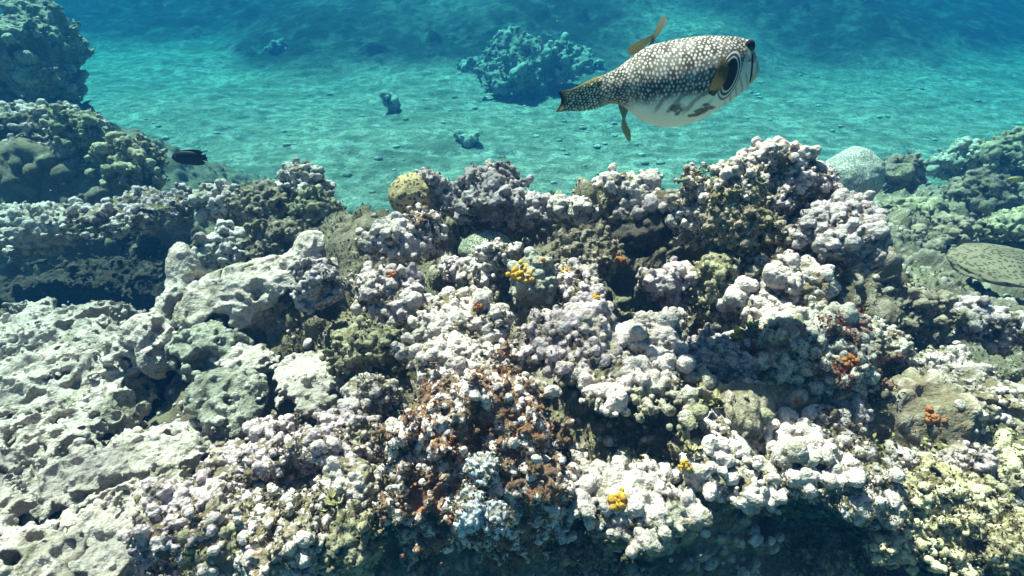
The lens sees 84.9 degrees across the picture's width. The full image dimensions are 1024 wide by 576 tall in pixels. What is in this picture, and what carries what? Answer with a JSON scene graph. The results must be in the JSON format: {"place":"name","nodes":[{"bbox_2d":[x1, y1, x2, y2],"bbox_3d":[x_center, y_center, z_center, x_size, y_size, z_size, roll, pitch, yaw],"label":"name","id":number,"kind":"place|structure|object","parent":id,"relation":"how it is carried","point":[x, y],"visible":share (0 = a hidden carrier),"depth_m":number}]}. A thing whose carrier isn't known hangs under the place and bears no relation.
{"place":"outdoors","nodes":[
{"label":"outdoors","id":0,"kind":"place"},
{"bbox_2d":[172,149,207,165],"bbox_3d":[-1.323,-0.536,2.300,0.147,0.068,0.036,0,32,0],"label":"damselfish","id":1,"kind":"object","parent":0,"point":[191,157],"visible":1,"depth_m":2.29},
{"bbox_2d":[0,0,1023,213],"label":"seabed","id":2,"kind":"structure","parent":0,"point":[404,49],"depth_m":11.30},
{"bbox_2d":[264,38,287,52],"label":"coral outcrop","id":3,"kind":"object","parent":2,"relation":"on","point":[278,45],"visible":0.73,"depth_m":13.17},
{"bbox_2d":[379,90,400,112],"bbox_3d":[-2.050,-3.138,9.449,0.353,0.388,0.288,-9,33,-14],"label":"coral bush","id":4,"kind":"object","parent":2,"relation":"on","point":[390,101],"visible":0.96,"depth_m":9.36},
{"bbox_2d":[453,129,479,147],"bbox_3d":[-0.638,-2.147,8.029,0.416,0.233,0.317,0,32,0],"label":"coral bush","id":5,"kind":"object","parent":2,"relation":"on","point":[468,140],"visible":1,"depth_m":7.93},
{"bbox_2d":[455,55,484,73],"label":"coral outcrop","id":6,"kind":"object","parent":2,"relation":"on","point":[469,64],"visible":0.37,"depth_m":11.50},
{"bbox_2d":[0,93,1023,575],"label":"reef rock","id":7,"kind":"object","parent":2,"relation":"on","point":[28,175],"visible":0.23,"depth_m":1.70},
{"bbox_2d":[0,196,83,261],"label":"reef boulder","id":8,"kind":"object","parent":7,"relation":"on","point":[27,229],"visible":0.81,"depth_m":2.76},
{"bbox_2d":[0,0,95,103],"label":"coral outcrop","id":9,"kind":"object","parent":7,"relation":"on","point":[46,52],"visible":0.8,"depth_m":4.82},
{"bbox_2d":[0,95,111,184],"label":"coral outcrop","id":10,"kind":"object","parent":7,"relation":"on","point":[22,118],"visible":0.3,"depth_m":3.60},
{"bbox_2d":[48,103,105,154],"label":"stony coral","id":11,"kind":"object","parent":10,"relation":"on","point":[83,130],"visible":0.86,"depth_m":3.52},
{"bbox_2d":[0,296,146,360],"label":"coral ledge","id":12,"kind":"object","parent":7,"relation":"on","point":[47,320],"visible":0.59,"depth_m":1.96},
{"bbox_2d":[0,335,159,447],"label":"coral ledge","id":13,"kind":"object","parent":7,"relation":"on","point":[47,375],"visible":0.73,"depth_m":1.63},
{"bbox_2d":[0,403,110,474],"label":"coral ledge","id":14,"kind":"object","parent":13,"relation":"on","point":[57,431],"visible":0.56,"depth_m":1.44},
{"bbox_2d":[100,311,178,379],"bbox_3d":[-1.139,0.186,1.728,0.228,0.219,0.190,0,32,0],"label":"reef boulder","id":15,"kind":"object","parent":13,"relation":"on","point":[139,341],"visible":0.81,"depth_m":1.68},
{"bbox_2d":[0,233,188,312],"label":"reef wall","id":16,"kind":"structure","parent":7,"relation":"on","point":[136,278],"depth_m":3.14},
{"bbox_2d":[15,468,190,575],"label":"coral ledge","id":17,"kind":"object","parent":7,"relation":"on","point":[98,521],"visible":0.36,"depth_m":1.06},
{"bbox_2d":[0,418,216,525],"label":"coral ledge","id":18,"kind":"object","parent":7,"relation":"on","point":[80,472],"visible":0.77,"depth_m":1.25},
{"bbox_2d":[0,447,86,575],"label":"coral ledge","id":19,"kind":"object","parent":18,"relation":"on","point":[32,549],"visible":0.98,"depth_m":1.03},
{"bbox_2d":[54,182,194,244],"bbox_3d":[-1.940,-0.372,2.825,0.713,0.230,0.460,-11,34,-17],"label":"reef boulder","id":20,"kind":"object","parent":7,"relation":"on","point":[138,210],"visible":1,"depth_m":2.75},
{"bbox_2d":[84,131,169,196],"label":"stony coral","id":21,"kind":"object","parent":7,"relation":"on","point":[128,162],"visible":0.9,"depth_m":3.21},
{"bbox_2d":[130,365,179,428],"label":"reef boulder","id":22,"kind":"object","parent":7,"relation":"on","point":[161,384],"visible":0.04,"depth_m":1.78},
{"bbox_2d":[106,465,252,575],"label":"nodular coral","id":23,"kind":"object","parent":7,"relation":"on","point":[150,537],"visible":0.56,"depth_m":1.04},
{"bbox_2d":[164,318,253,382],"bbox_3d":[-0.928,0.194,1.710,0.258,0.180,0.233,0,32,0],"label":"reef boulder","id":24,"kind":"object","parent":7,"relation":"on","point":[193,348],"visible":0.8,"depth_m":1.65},
{"bbox_2d":[187,178,240,225],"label":"knobby coral","id":25,"kind":"object","parent":7,"relation":"on","point":[206,201],"visible":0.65,"depth_m":2.73},
{"bbox_2d":[190,219,251,270],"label":"knobby coral","id":26,"kind":"object","parent":7,"relation":"on","point":[224,244],"visible":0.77,"depth_m":2.49},
{"bbox_2d":[183,367,268,443],"bbox_3d":[-0.732,0.291,1.424,0.202,0.127,0.227,0,32,0],"label":"reef boulder","id":27,"kind":"object","parent":7,"relation":"on","point":[213,398],"visible":0.94,"depth_m":1.39},
{"bbox_2d":[150,230,337,399],"bbox_3d":[-0.897,0.074,1.867,0.641,0.534,0.360,-15,35,-22],"label":"smooth rock","id":28,"kind":"object","parent":7,"relation":"on","point":[250,298],"visible":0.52,"depth_m":1.76},
{"bbox_2d":[208,340,280,373],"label":"smooth rock","id":29,"kind":"object","parent":7,"relation":"on","point":[260,358],"visible":0.66,"depth_m":1.64},
{"bbox_2d":[223,177,288,226],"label":"dome coral","id":30,"kind":"object","parent":7,"relation":"on","point":[254,200],"visible":0.81,"depth_m":2.68},
{"bbox_2d":[203,409,313,488],"bbox_3d":[-0.527,0.387,1.212,0.275,0.202,0.258,0,32,0],"label":"nodular coral","id":31,"kind":"object","parent":7,"relation":"on","point":[262,452],"visible":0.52,"depth_m":1.16},
{"bbox_2d":[210,483,338,575],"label":"nodular coral","id":32,"kind":"object","parent":7,"relation":"on","point":[300,556],"visible":0.83,"depth_m":1.00},
{"bbox_2d":[243,209,308,259],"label":"reef boulder","id":33,"kind":"object","parent":7,"relation":"on","point":[271,235],"visible":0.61,"depth_m":2.42},
{"bbox_2d":[269,157,336,203],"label":"lobed coral","id":34,"kind":"object","parent":7,"relation":"on","point":[294,176],"visible":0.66,"depth_m":2.79},
{"bbox_2d":[269,349,351,418],"bbox_3d":[-0.562,0.252,1.519,0.244,0.093,0.281,0,32,0],"label":"sandy rock","id":35,"kind":"object","parent":7,"relation":"on","point":[308,386],"visible":0.83,"depth_m":1.49},
{"bbox_2d":[284,184,346,226],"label":"dome coral","id":36,"kind":"object","parent":7,"relation":"on","point":[312,205],"visible":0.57,"depth_m":2.61},
{"bbox_2d":[287,257,345,314],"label":"nodular coral","id":37,"kind":"object","parent":7,"relation":"on","point":[309,285],"visible":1,"depth_m":1.63},
{"bbox_2d":[292,402,386,485],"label":"nodular coral","id":38,"kind":"object","parent":7,"relation":"on","point":[331,420],"visible":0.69,"depth_m":1.17},
{"bbox_2d":[313,456,388,511],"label":"encrusted rock","id":39,"kind":"object","parent":7,"relation":"on","point":[357,478],"visible":0.65,"depth_m":1.09},
{"bbox_2d":[318,499,384,575],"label":"algae covered rock","id":40,"kind":"object","parent":7,"relation":"on","point":[344,553],"visible":0.93,"depth_m":1.02},
{"bbox_2d":[319,315,406,383],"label":"coral column","id":41,"kind":"structure","parent":7,"relation":"on","point":[362,350],"depth_m":1.45},
{"bbox_2d":[337,372,403,415],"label":"nodular coral","id":42,"kind":"object","parent":7,"relation":"on","point":[351,392],"visible":0.81,"depth_m":1.32},
{"bbox_2d":[349,257,427,334],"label":"knobby coral","id":43,"kind":"object","parent":7,"relation":"on","point":[374,293],"visible":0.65,"depth_m":1.57},
{"bbox_2d":[357,211,427,267],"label":"knobby coral","id":44,"kind":"object","parent":7,"relation":"on","point":[395,239],"visible":0.96,"depth_m":1.76},
{"bbox_2d":[388,172,432,213],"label":"brain coral","id":45,"kind":"object","parent":7,"relation":"on","point":[407,189],"visible":0.84,"depth_m":1.93},
{"bbox_2d":[406,195,449,265],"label":"knobby coral","id":46,"kind":"object","parent":7,"relation":"on","point":[433,232],"visible":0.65,"depth_m":1.82},
{"bbox_2d":[438,254,472,285],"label":"nodular coral","id":47,"kind":"object","parent":7,"relation":"on","point":[449,268],"visible":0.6,"depth_m":1.70},
{"bbox_2d":[405,285,514,359],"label":"lobed coral","id":48,"kind":"object","parent":7,"relation":"on","point":[446,310],"visible":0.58,"depth_m":1.38},
{"bbox_2d":[372,338,583,575],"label":"bommie coral","id":49,"kind":"object","parent":7,"relation":"on","point":[508,389],"visible":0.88,"depth_m":1.08},
{"bbox_2d":[391,330,513,383],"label":"lobed coral","id":50,"kind":"object","parent":49,"relation":"on","point":[445,350],"visible":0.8,"depth_m":1.22},
{"bbox_2d":[449,483,485,537],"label":"nodular coral","id":51,"kind":"object","parent":49,"relation":"on","point":[471,520],"visible":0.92,"depth_m":0.97},
{"bbox_2d":[374,346,577,563],"bbox_3d":[-0.080,0.307,1.166,0.464,0.279,0.467,-15,35,-23],"label":"encrusting sponge","id":52,"kind":"object","parent":49,"relation":"attached to","point":[449,444],"visible":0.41,"depth_m":1.07},
{"bbox_2d":[463,451,500,488],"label":"nodular coral","id":53,"kind":"object","parent":49,"relation":"on","point":[481,460],"visible":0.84,"depth_m":1.02},
{"bbox_2d":[481,499,513,540],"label":"nodular coral","id":54,"kind":"object","parent":49,"relation":"on","point":[495,509],"visible":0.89,"depth_m":0.97},
{"bbox_2d":[458,230,510,257],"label":"maze coral","id":55,"kind":"object","parent":7,"relation":"on","point":[468,243],"visible":0.43,"depth_m":1.92},
{"bbox_2d":[439,156,533,232],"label":"knobby coral","id":56,"kind":"object","parent":7,"relation":"on","point":[496,172],"visible":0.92,"depth_m":1.95},
{"bbox_2d":[414,167,449,211],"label":"knobby coral","id":57,"kind":"object","parent":56,"relation":"on","point":[431,178],"visible":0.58,"depth_m":1.99},
{"bbox_2d":[452,237,523,294],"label":"knobby coral","id":58,"kind":"object","parent":7,"relation":"on","point":[476,273],"visible":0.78,"depth_m":1.65},
{"bbox_2d":[13,179,1023,575],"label":"encrusting coral","id":59,"kind":"object","parent":7,"relation":"on","point":[755,539],"visible":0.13,"depth_m":1.15},
{"bbox_2d":[502,190,552,231],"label":"knobby coral","id":60,"kind":"object","parent":7,"relation":"on","point":[531,215],"visible":0.7,"depth_m":1.95},
{"bbox_2d":[507,246,559,314],"bbox_3d":[0.062,-0.013,1.527,0.150,0.192,0.152,0,32,0],"label":"coral stalk","id":61,"kind":"object","parent":7,"relation":"on","point":[539,292],"visible":0.87,"depth_m":1.47},
{"bbox_2d":[505,260,534,282],"bbox_3d":[0.021,-0.037,1.469,0.076,0.056,0.081,0,32,0],"label":"sponge","id":62,"kind":"object","parent":61,"relation":"on","point":[517,274],"visible":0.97,"depth_m":1.45},
{"bbox_2d":[510,290,623,378],"bbox_3d":[0.130,0.124,1.323,0.281,0.166,0.232,-8,33,-13],"label":"coral","id":63,"kind":"object","parent":7,"relation":"on","point":[587,314],"visible":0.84,"depth_m":1.30},
{"bbox_2d":[546,194,601,229],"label":"knobby coral","id":64,"kind":"object","parent":7,"relation":"on","point":[560,212],"visible":0.94,"depth_m":1.88},
{"bbox_2d":[554,257,606,304],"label":"knobby coral","id":65,"kind":"object","parent":7,"relation":"on","point":[578,274],"visible":0.69,"depth_m":1.49},
{"bbox_2d":[545,219,623,281],"bbox_3d":[0.222,-0.106,1.711,0.240,0.189,0.223,-26,40,-35],"label":"coral lump","id":66,"kind":"object","parent":7,"relation":"on","point":[598,246],"visible":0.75,"depth_m":1.66},
{"bbox_2d":[166,137,1023,575],"bbox_3d":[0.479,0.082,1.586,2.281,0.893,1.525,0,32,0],"label":"turf algae","id":67,"kind":"object","parent":7,"relation":"on","point":[570,567],"visible":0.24,"depth_m":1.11},
{"bbox_2d":[175,163,1016,575],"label":"sponge flecks","id":68,"kind":"object","parent":7,"relation":"on","point":[473,483],"visible":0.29,"depth_m":1.06},
{"bbox_2d":[531,520,686,575],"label":"reef boulder","id":69,"kind":"object","parent":7,"relation":"on","point":[612,553],"visible":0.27,"depth_m":1.13},
{"bbox_2d":[550,445,712,559],"bbox_3d":[0.217,0.417,1.100,0.319,0.104,0.259,0,32,0],"label":"knobby coral","id":70,"kind":"object","parent":69,"relation":"on","point":[649,532],"visible":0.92,"depth_m":1.07},
{"bbox_2d":[606,487,626,510],"bbox_3d":[0.201,0.400,1.059,0.042,0.032,0.050,0,32,0],"label":"sponge","id":71,"kind":"object","parent":70,"relation":"on","point":[616,502],"visible":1,"depth_m":1.05},
{"bbox_2d":[544,349,719,431],"bbox_3d":[0.257,0.197,1.255,0.387,0.106,0.324,0,32,0],"label":"lobed coral","id":72,"kind":"object","parent":7,"relation":"on","point":[597,384],"visible":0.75,"depth_m":1.20},
{"bbox_2d":[611,211,682,259],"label":"reef boulder","id":73,"kind":"object","parent":7,"relation":"on","point":[650,235],"visible":0.59,"depth_m":1.79},
{"bbox_2d":[613,187,673,222],"bbox_3d":[0.447,-0.261,1.832,0.219,0.141,0.137,10,33,16],"label":"coral overhang","id":74,"kind":"object","parent":73,"relation":"on","point":[656,199],"visible":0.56,"depth_m":1.79},
{"bbox_2d":[591,163,664,205],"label":"knobby coral","id":75,"kind":"object","parent":74,"relation":"on","point":[640,183],"visible":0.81,"depth_m":1.83},
{"bbox_2d":[665,162,711,252],"bbox_3d":[0.546,-0.241,1.682,0.166,0.303,0.234,0,32,0],"label":"coral stalk","id":76,"kind":"object","parent":73,"relation":"on","point":[685,221],"visible":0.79,"depth_m":1.64},
{"bbox_2d":[610,306,693,377],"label":"lobed coral","id":77,"kind":"object","parent":7,"relation":"on","point":[662,335],"visible":0.68,"depth_m":1.30},
{"bbox_2d":[636,256,698,310],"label":"knobby coral","id":78,"kind":"object","parent":7,"relation":"on","point":[667,284],"visible":0.88,"depth_m":1.51},
{"bbox_2d":[680,250,741,324],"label":"coral","id":79,"kind":"object","parent":7,"relation":"on","point":[717,265],"visible":0.76,"depth_m":1.45},
{"bbox_2d":[700,184,766,258],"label":"coral pillar","id":80,"kind":"structure","parent":79,"relation":"on","point":[712,223],"depth_m":1.42},
{"bbox_2d":[705,153,775,206],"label":"lobed coral","id":81,"kind":"object","parent":80,"relation":"on","point":[722,173],"visible":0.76,"depth_m":1.43},
{"bbox_2d":[686,322,761,387],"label":"nodular coral","id":82,"kind":"object","parent":7,"relation":"on","point":[723,358],"visible":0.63,"depth_m":1.26},
{"bbox_2d":[679,417,788,516],"bbox_3d":[0.441,0.362,1.158,0.219,0.172,0.234,0,32,0],"label":"knobby coral","id":83,"kind":"object","parent":7,"relation":"on","point":[723,469],"visible":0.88,"depth_m":1.09},
{"bbox_2d":[682,429,702,459],"bbox_3d":[0.360,0.320,1.126,0.048,0.033,0.062,-27,41,-36],"label":"leafy alga","id":84,"kind":"object","parent":83,"relation":"on","point":[692,445],"visible":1,"depth_m":1.12},
{"bbox_2d":[698,406,779,457],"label":"knobby coral","id":85,"kind":"object","parent":7,"relation":"on","point":[772,426],"visible":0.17,"depth_m":1.16},
{"bbox_2d":[697,381,731,416],"bbox_3d":[0.437,0.243,1.205,0.073,0.057,0.074,0,32,0],"label":"leafy alga","id":86,"kind":"object","parent":85,"relation":"on","point":[711,399],"visible":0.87,"depth_m":1.21},
{"bbox_2d":[711,275,792,330],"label":"lobed coral","id":87,"kind":"object","parent":7,"relation":"on","point":[741,300],"visible":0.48,"depth_m":1.39},
{"bbox_2d":[740,196,821,263],"bbox_3d":[0.763,-0.146,1.620,0.306,0.237,0.208,11,34,16],"label":"reef boulder","id":88,"kind":"object","parent":7,"relation":"on","point":[771,229],"visible":0.3,"depth_m":1.55},
{"bbox_2d":[765,158,843,214],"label":"knobby coral","id":89,"kind":"object","parent":88,"relation":"on","point":[802,188],"visible":0.65,"depth_m":1.56},
{"bbox_2d":[736,136,821,176],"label":"knobby coral","id":90,"kind":"object","parent":89,"relation":"on","point":[758,149],"visible":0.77,"depth_m":1.56},
{"bbox_2d":[785,188,891,276],"bbox_3d":[0.874,-0.147,1.536,0.266,0.236,0.292,9,33,15],"label":"coral","id":91,"kind":"object","parent":88,"relation":"on","point":[852,227],"visible":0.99,"depth_m":1.45},
{"bbox_2d":[739,249,841,306],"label":"lobed coral","id":92,"kind":"object","parent":7,"relation":"on","point":[788,280],"visible":0.75,"depth_m":1.38},
{"bbox_2d":[741,295,893,410],"bbox_3d":[0.677,0.143,1.301,0.338,0.242,0.322,0,32,0],"label":"knobby coral","id":93,"kind":"object","parent":7,"relation":"on","point":[865,346],"visible":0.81,"depth_m":1.22},
{"bbox_2d":[749,301,896,399],"bbox_3d":[0.685,0.137,1.305,0.339,0.243,0.303,0,32,0],"label":"red algae","id":94,"kind":"object","parent":93,"relation":"on","point":[831,341],"visible":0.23,"depth_m":1.22},
{"bbox_2d":[809,386,873,428],"bbox_3d":[0.719,0.278,1.233,0.140,0.123,0.156,16,35,23],"label":"coral lump","id":95,"kind":"object","parent":93,"relation":"on","point":[855,401],"visible":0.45,"depth_m":1.20},
{"bbox_2d":[761,406,908,530],"bbox_3d":[0.649,0.361,1.145,0.294,0.166,0.264,0,32,0],"label":"lobed coral","id":96,"kind":"object","parent":7,"relation":"on","point":[810,446],"visible":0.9,"depth_m":1.08},
{"bbox_2d":[825,146,885,195],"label":"brain coral","id":97,"kind":"object","parent":7,"relation":"on","point":[862,169],"visible":0.57,"depth_m":2.99},
{"bbox_2d":[703,296,1023,575],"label":"pale turf algae","id":98,"kind":"object","parent":7,"relation":"on","point":[798,515],"visible":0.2,"depth_m":1.20},
{"bbox_2d":[880,375,893,379],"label":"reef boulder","id":99,"kind":"object","parent":7,"relation":"on","point":[885,376],"visible":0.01,"depth_m":1.46},
{"bbox_2d":[921,361,1023,433],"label":"pale slab","id":100,"kind":"structure","parent":99,"relation":"on","point":[1003,400],"depth_m":1.28},
{"bbox_2d":[864,314,916,369],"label":"knobby coral","id":101,"kind":"object","parent":7,"relation":"on","point":[901,346],"visible":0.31,"depth_m":1.36},
{"bbox_2d":[860,504,931,575],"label":"reef boulder","id":102,"kind":"object","parent":7,"relation":"on","point":[895,541],"visible":0.48,"depth_m":1.07},
{"bbox_2d":[881,439,919,471],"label":"knobby coral","id":103,"kind":"object","parent":7,"relation":"on","point":[908,455],"visible":0.33,"depth_m":1.19},
{"bbox_2d":[881,151,931,194],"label":"stony coral","id":104,"kind":"object","parent":7,"relation":"on","point":[907,172],"visible":0.86,"depth_m":3.84},
{"bbox_2d":[879,196,958,221],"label":"stony coral","id":105,"kind":"object","parent":7,"relation":"on","point":[927,206],"visible":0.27,"depth_m":3.13},
{"bbox_2d":[884,281,960,337],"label":"knobby coral","id":106,"kind":"object","parent":7,"relation":"on","point":[926,306],"visible":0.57,"depth_m":1.81},
{"bbox_2d":[888,340,975,375],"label":"rubble bank","id":107,"kind":"structure","parent":7,"relation":"on","point":[964,355],"depth_m":1.54},
{"bbox_2d":[911,211,986,253],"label":"stony coral","id":108,"kind":"object","parent":7,"relation":"on","point":[944,232],"visible":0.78,"depth_m":2.77},
{"bbox_2d":[925,136,980,180],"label":"coral outcrop","id":109,"kind":"object","parent":7,"relation":"on","point":[949,163],"visible":0.74,"depth_m":4.57},
{"bbox_2d":[901,451,1023,575],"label":"rubble mound","id":110,"kind":"object","parent":7,"relation":"on","point":[993,506],"visible":0.78,"depth_m":1.05},
{"bbox_2d":[914,440,1013,477],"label":"nodular coral","id":111,"kind":"object","parent":110,"relation":"on","point":[990,461],"visible":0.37,"depth_m":1.14},
{"bbox_2d":[940,167,1023,220],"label":"coral outcrop","id":112,"kind":"object","parent":7,"relation":"on","point":[980,191],"visible":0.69,"depth_m":3.60},
{"bbox_2d":[946,243,1023,287],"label":"spotted coral","id":113,"kind":"object","parent":7,"relation":"on","point":[1000,265],"visible":1,"depth_m":2.23},
{"bbox_2d":[947,295,1023,357],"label":"knobby coral","id":114,"kind":"object","parent":7,"relation":"on","point":[1000,332],"visible":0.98,"depth_m":1.67},
{"bbox_2d":[966,126,1023,176],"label":"coral outcrop","id":115,"kind":"object","parent":7,"relation":"on","point":[1003,152],"visible":0.89,"depth_m":4.41},
{"bbox_2d":[974,206,1023,244],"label":"stony coral","id":116,"kind":"object","parent":7,"relation":"on","point":[1000,226],"visible":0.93,"depth_m":2.98},
{"bbox_2d":[990,429,1023,478],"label":"knobby coral","id":117,"kind":"object","parent":7,"relation":"on","point":[1014,462],"visible":0.36,"depth_m":1.18},
{"bbox_2d":[473,25,592,96],"bbox_3d":[0.444,-4.236,10.592,2.203,1.236,1.997,7,33,11],"label":"coral outcrop","id":118,"kind":"object","parent":2,"relation":"on","point":[518,62],"visible":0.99,"depth_m":10.30},
{"bbox_2d":[89,54,1023,192],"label":"coral rubble","id":119,"kind":"object","parent":2,"relation":"on","point":[643,162],"visible":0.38,"depth_m":8.60},
{"bbox_2d":[580,46,604,72],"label":"coral outcrop","id":120,"kind":"object","parent":2,"relation":"on","point":[598,63],"visible":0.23,"depth_m":11.50},
{"bbox_2d":[555,16,759,141],"bbox_3d":[0.291,-0.422,1.146,0.399,0.246,0.169,6,19,9],"label":"pufferfish","id":121,"kind":"object","parent":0,"point":[680,82],"visible":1,"depth_m":1.09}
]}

